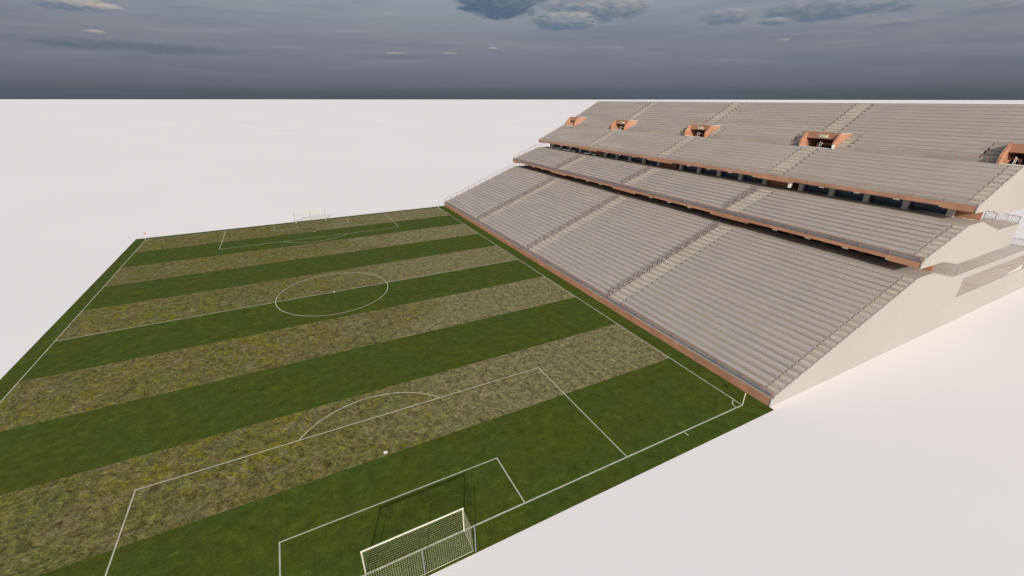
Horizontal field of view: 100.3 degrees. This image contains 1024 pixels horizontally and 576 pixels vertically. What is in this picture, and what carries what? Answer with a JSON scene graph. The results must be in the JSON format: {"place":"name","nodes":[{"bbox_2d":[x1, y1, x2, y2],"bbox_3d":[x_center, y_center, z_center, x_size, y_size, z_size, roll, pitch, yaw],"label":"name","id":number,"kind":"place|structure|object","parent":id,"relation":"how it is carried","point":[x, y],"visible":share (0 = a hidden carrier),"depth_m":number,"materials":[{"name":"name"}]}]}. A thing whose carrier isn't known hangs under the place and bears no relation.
{"place":"outdoors","nodes":[
{"label":"outdoors","id":0,"kind":"place"},
{"bbox_2d":[0,99,1023,575],"bbox_3d":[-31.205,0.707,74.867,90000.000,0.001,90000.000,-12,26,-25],"label":"ground","id":1,"kind":"structure","parent":0,"point":[906,459],"depth_m":56.28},
{"bbox_2d":[0,206,773,575],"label":"grass turf","id":2,"kind":"object","parent":1,"relation":"on","point":[536,450],"depth_m":45.02,"materials":[{"name":"green plant"}]},
{"bbox_2d":[56,245,516,340],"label":"rough grass","id":3,"kind":"structure","parent":2,"relation":"on","point":[108,319],"depth_m":74.61,"materials":[{"name":"plant"}]},
{"bbox_2d":[0,276,574,431],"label":"rough grass","id":4,"kind":"structure","parent":2,"relation":"on","point":[34,401],"depth_m":56.51,"materials":[{"name":"plant"}]},
{"bbox_2d":[104,224,477,286],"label":"rough grass","id":5,"kind":"structure","parent":2,"relation":"on","point":[134,274],"depth_m":92.82,"materials":[{"name":"plant"}]},
{"bbox_2d":[136,208,448,251],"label":"rough grass","id":6,"kind":"structure","parent":2,"relation":"on","point":[194,239],"depth_m":110.60,"materials":[{"name":"plant"}]},
{"bbox_2d":[294,210,325,222],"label":"goal","id":7,"kind":"object","parent":2,"relation":"on","point":[310,215],"visible":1,"depth_m":118.19,"materials":[{"name":"paint"}]},
{"bbox_2d":[0,324,668,575],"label":"rough grass","id":8,"kind":"structure","parent":2,"relation":"on","point":[49,526],"depth_m":40.71,"materials":[{"name":"plant"}]},
{"bbox_2d":[0,208,742,575],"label":"pitch markings","id":9,"kind":"object","parent":2,"relation":"on","point":[398,410],"visible":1,"depth_m":41.80,"materials":[{"name":"paint"}]},
{"bbox_2d":[360,508,473,575],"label":"goal","id":10,"kind":"object","parent":2,"relation":"on","point":[413,529],"visible":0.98,"depth_m":30.50,"materials":[{"name":"paint"}]},
{"bbox_2d":[421,549,425,575],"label":"net pole","id":11,"kind":"object","parent":2,"relation":"on","point":[423,563],"visible":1,"depth_m":29.74,"materials":[{"name":"metal"}]},
{"bbox_2d":[471,526,475,551],"bbox_3d":[-2.853,18.433,31.495,0.460,2.640,0.090,16,28,32],"label":"net pole","id":12,"kind":"object","parent":2,"relation":"on","point":[475,538],"visible":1,"depth_m":31.26,"materials":[{"name":"metal"}]},
{"bbox_2d":[444,101,1023,406],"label":"grandstand","id":13,"kind":"object","parent":1,"relation":"on","point":[782,313],"visible":1,"depth_m":67.72,"materials":[{"name":"concrete"}]},
{"bbox_2d":[449,163,525,196],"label":"guard rail","id":14,"kind":"object","parent":13,"relation":"on","point":[485,179],"visible":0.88,"depth_m":138.27,"materials":[{"name":"grey metal"}]},
{"bbox_2d":[477,175,555,219],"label":"handrail","id":15,"kind":"object","parent":13,"relation":"on","point":[514,198],"visible":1,"depth_m":116.58,"materials":[{"name":"grey metal"}]},
{"bbox_2d":[527,194,618,247],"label":"handrail","id":16,"kind":"object","parent":13,"relation":"on","point":[571,222],"visible":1,"depth_m":94.62,"materials":[{"name":"grey metal"}]},
{"bbox_2d":[445,200,773,397],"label":"guard rail","id":17,"kind":"object","parent":13,"relation":"on","point":[560,270],"visible":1,"depth_m":63.01,"materials":[{"name":"metal"}]},
{"bbox_2d":[607,153,615,157],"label":"window","id":18,"kind":"structure","parent":13,"relation":"in","point":[608,154],"depth_m":118.23,"materials":[{"name":"black glass"}]},
{"bbox_2d":[619,155,628,159],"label":"window","id":19,"kind":"structure","parent":13,"relation":"in","point":[624,157],"depth_m":114.09,"materials":[{"name":"black glass"}]},
{"bbox_2d":[621,164,651,183],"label":"handrail","id":20,"kind":"object","parent":13,"relation":"on","point":[632,174],"visible":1,"depth_m":97.59,"materials":[{"name":"grey metal"}]},
{"bbox_2d":[632,157,642,162],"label":"window","id":21,"kind":"structure","parent":13,"relation":"in","point":[635,159],"depth_m":109.91,"materials":[{"name":"black glass"}]},
{"bbox_2d":[646,159,656,164],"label":"window","id":22,"kind":"structure","parent":13,"relation":"in","point":[647,161],"depth_m":105.85,"materials":[{"name":"black glass"}]},
{"bbox_2d":[608,220,720,293],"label":"handrail","id":23,"kind":"object","parent":13,"relation":"on","point":[662,257],"visible":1,"depth_m":72.59,"materials":[{"name":"grey metal"}]},
{"bbox_2d":[683,165,696,171],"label":"window","id":24,"kind":"structure","parent":13,"relation":"in","point":[690,168],"depth_m":95.95,"materials":[{"name":"black glass"}]},
{"bbox_2d":[701,168,716,174],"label":"window","id":25,"kind":"structure","parent":13,"relation":"in","point":[713,172],"depth_m":91.86,"materials":[{"name":"black glass"}]},
{"bbox_2d":[515,158,923,262],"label":"guard rail","id":26,"kind":"object","parent":13,"relation":"on","point":[528,162],"visible":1,"depth_m":68.97,"materials":[{"name":"metal"}]},
{"bbox_2d":[721,171,738,178],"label":"window","id":27,"kind":"structure","parent":13,"relation":"in","point":[725,174],"depth_m":87.61,"materials":[{"name":"black glass"}]},
{"bbox_2d":[724,183,759,206],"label":"handrail","id":28,"kind":"object","parent":13,"relation":"on","point":[742,195],"visible":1,"depth_m":76.04,"materials":[{"name":"grey metal"}]},
{"bbox_2d":[696,133,808,146],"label":"guard rail","id":29,"kind":"object","parent":13,"relation":"on","point":[758,138],"visible":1,"depth_m":86.05,"materials":[{"name":"metal"}]},
{"bbox_2d":[743,175,762,182],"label":"window","id":30,"kind":"structure","parent":13,"relation":"in","point":[746,177],"depth_m":83.60,"materials":[{"name":"black glass"}]},
{"bbox_2d":[544,138,979,206],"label":"guard rail","id":31,"kind":"object","parent":13,"relation":"on","point":[792,174],"visible":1,"depth_m":71.20,"materials":[{"name":"paint"}]},
{"bbox_2d":[804,184,829,194],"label":"window","id":32,"kind":"structure","parent":13,"relation":"in","point":[817,189],"depth_m":73.72,"materials":[{"name":"black glass"}]},
{"bbox_2d":[835,189,863,199],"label":"window","id":33,"kind":"structure","parent":13,"relation":"in","point":[841,193],"depth_m":69.56,"materials":[{"name":"black glass"}]},
{"bbox_2d":[870,195,902,206],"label":"window","id":34,"kind":"structure","parent":13,"relation":"in","point":[876,199],"depth_m":65.37,"materials":[{"name":"black glass"}]},
{"bbox_2d":[816,143,1021,165],"bbox_3d":[60.794,-21.083,66.485,0.140,0.744,25.840,-12,26,-25],"label":"guard rail","id":35,"kind":"object","parent":13,"relation":"on","point":[928,154],"visible":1,"depth_m":63.67,"materials":[{"name":"metal"}]},
{"bbox_2d":[909,201,947,214],"bbox_3d":[59.688,-11.727,60.934,0.140,1.755,5.110,-12,26,-25],"label":"window","id":36,"kind":"structure","parent":13,"relation":"in","point":[914,205],"depth_m":61.21,"materials":[{"name":"black glass"}]},
{"bbox_2d":[983,211,1020,222],"bbox_3d":[74.291,-10.803,64.789,0.061,1.000,3.852,-12,26,-25],"label":"balustrade","id":37,"kind":"object","parent":13,"relation":"on","point":[1004,216],"visible":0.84,"depth_m":64.48,"materials":[{"name":"metal"}]},
{"bbox_2d":[0,0,1023,99],"label":"sky","id":38,"kind":"structure","parent":0,"point":[50,49],"materials":[{"name":"grey"}]}
]}

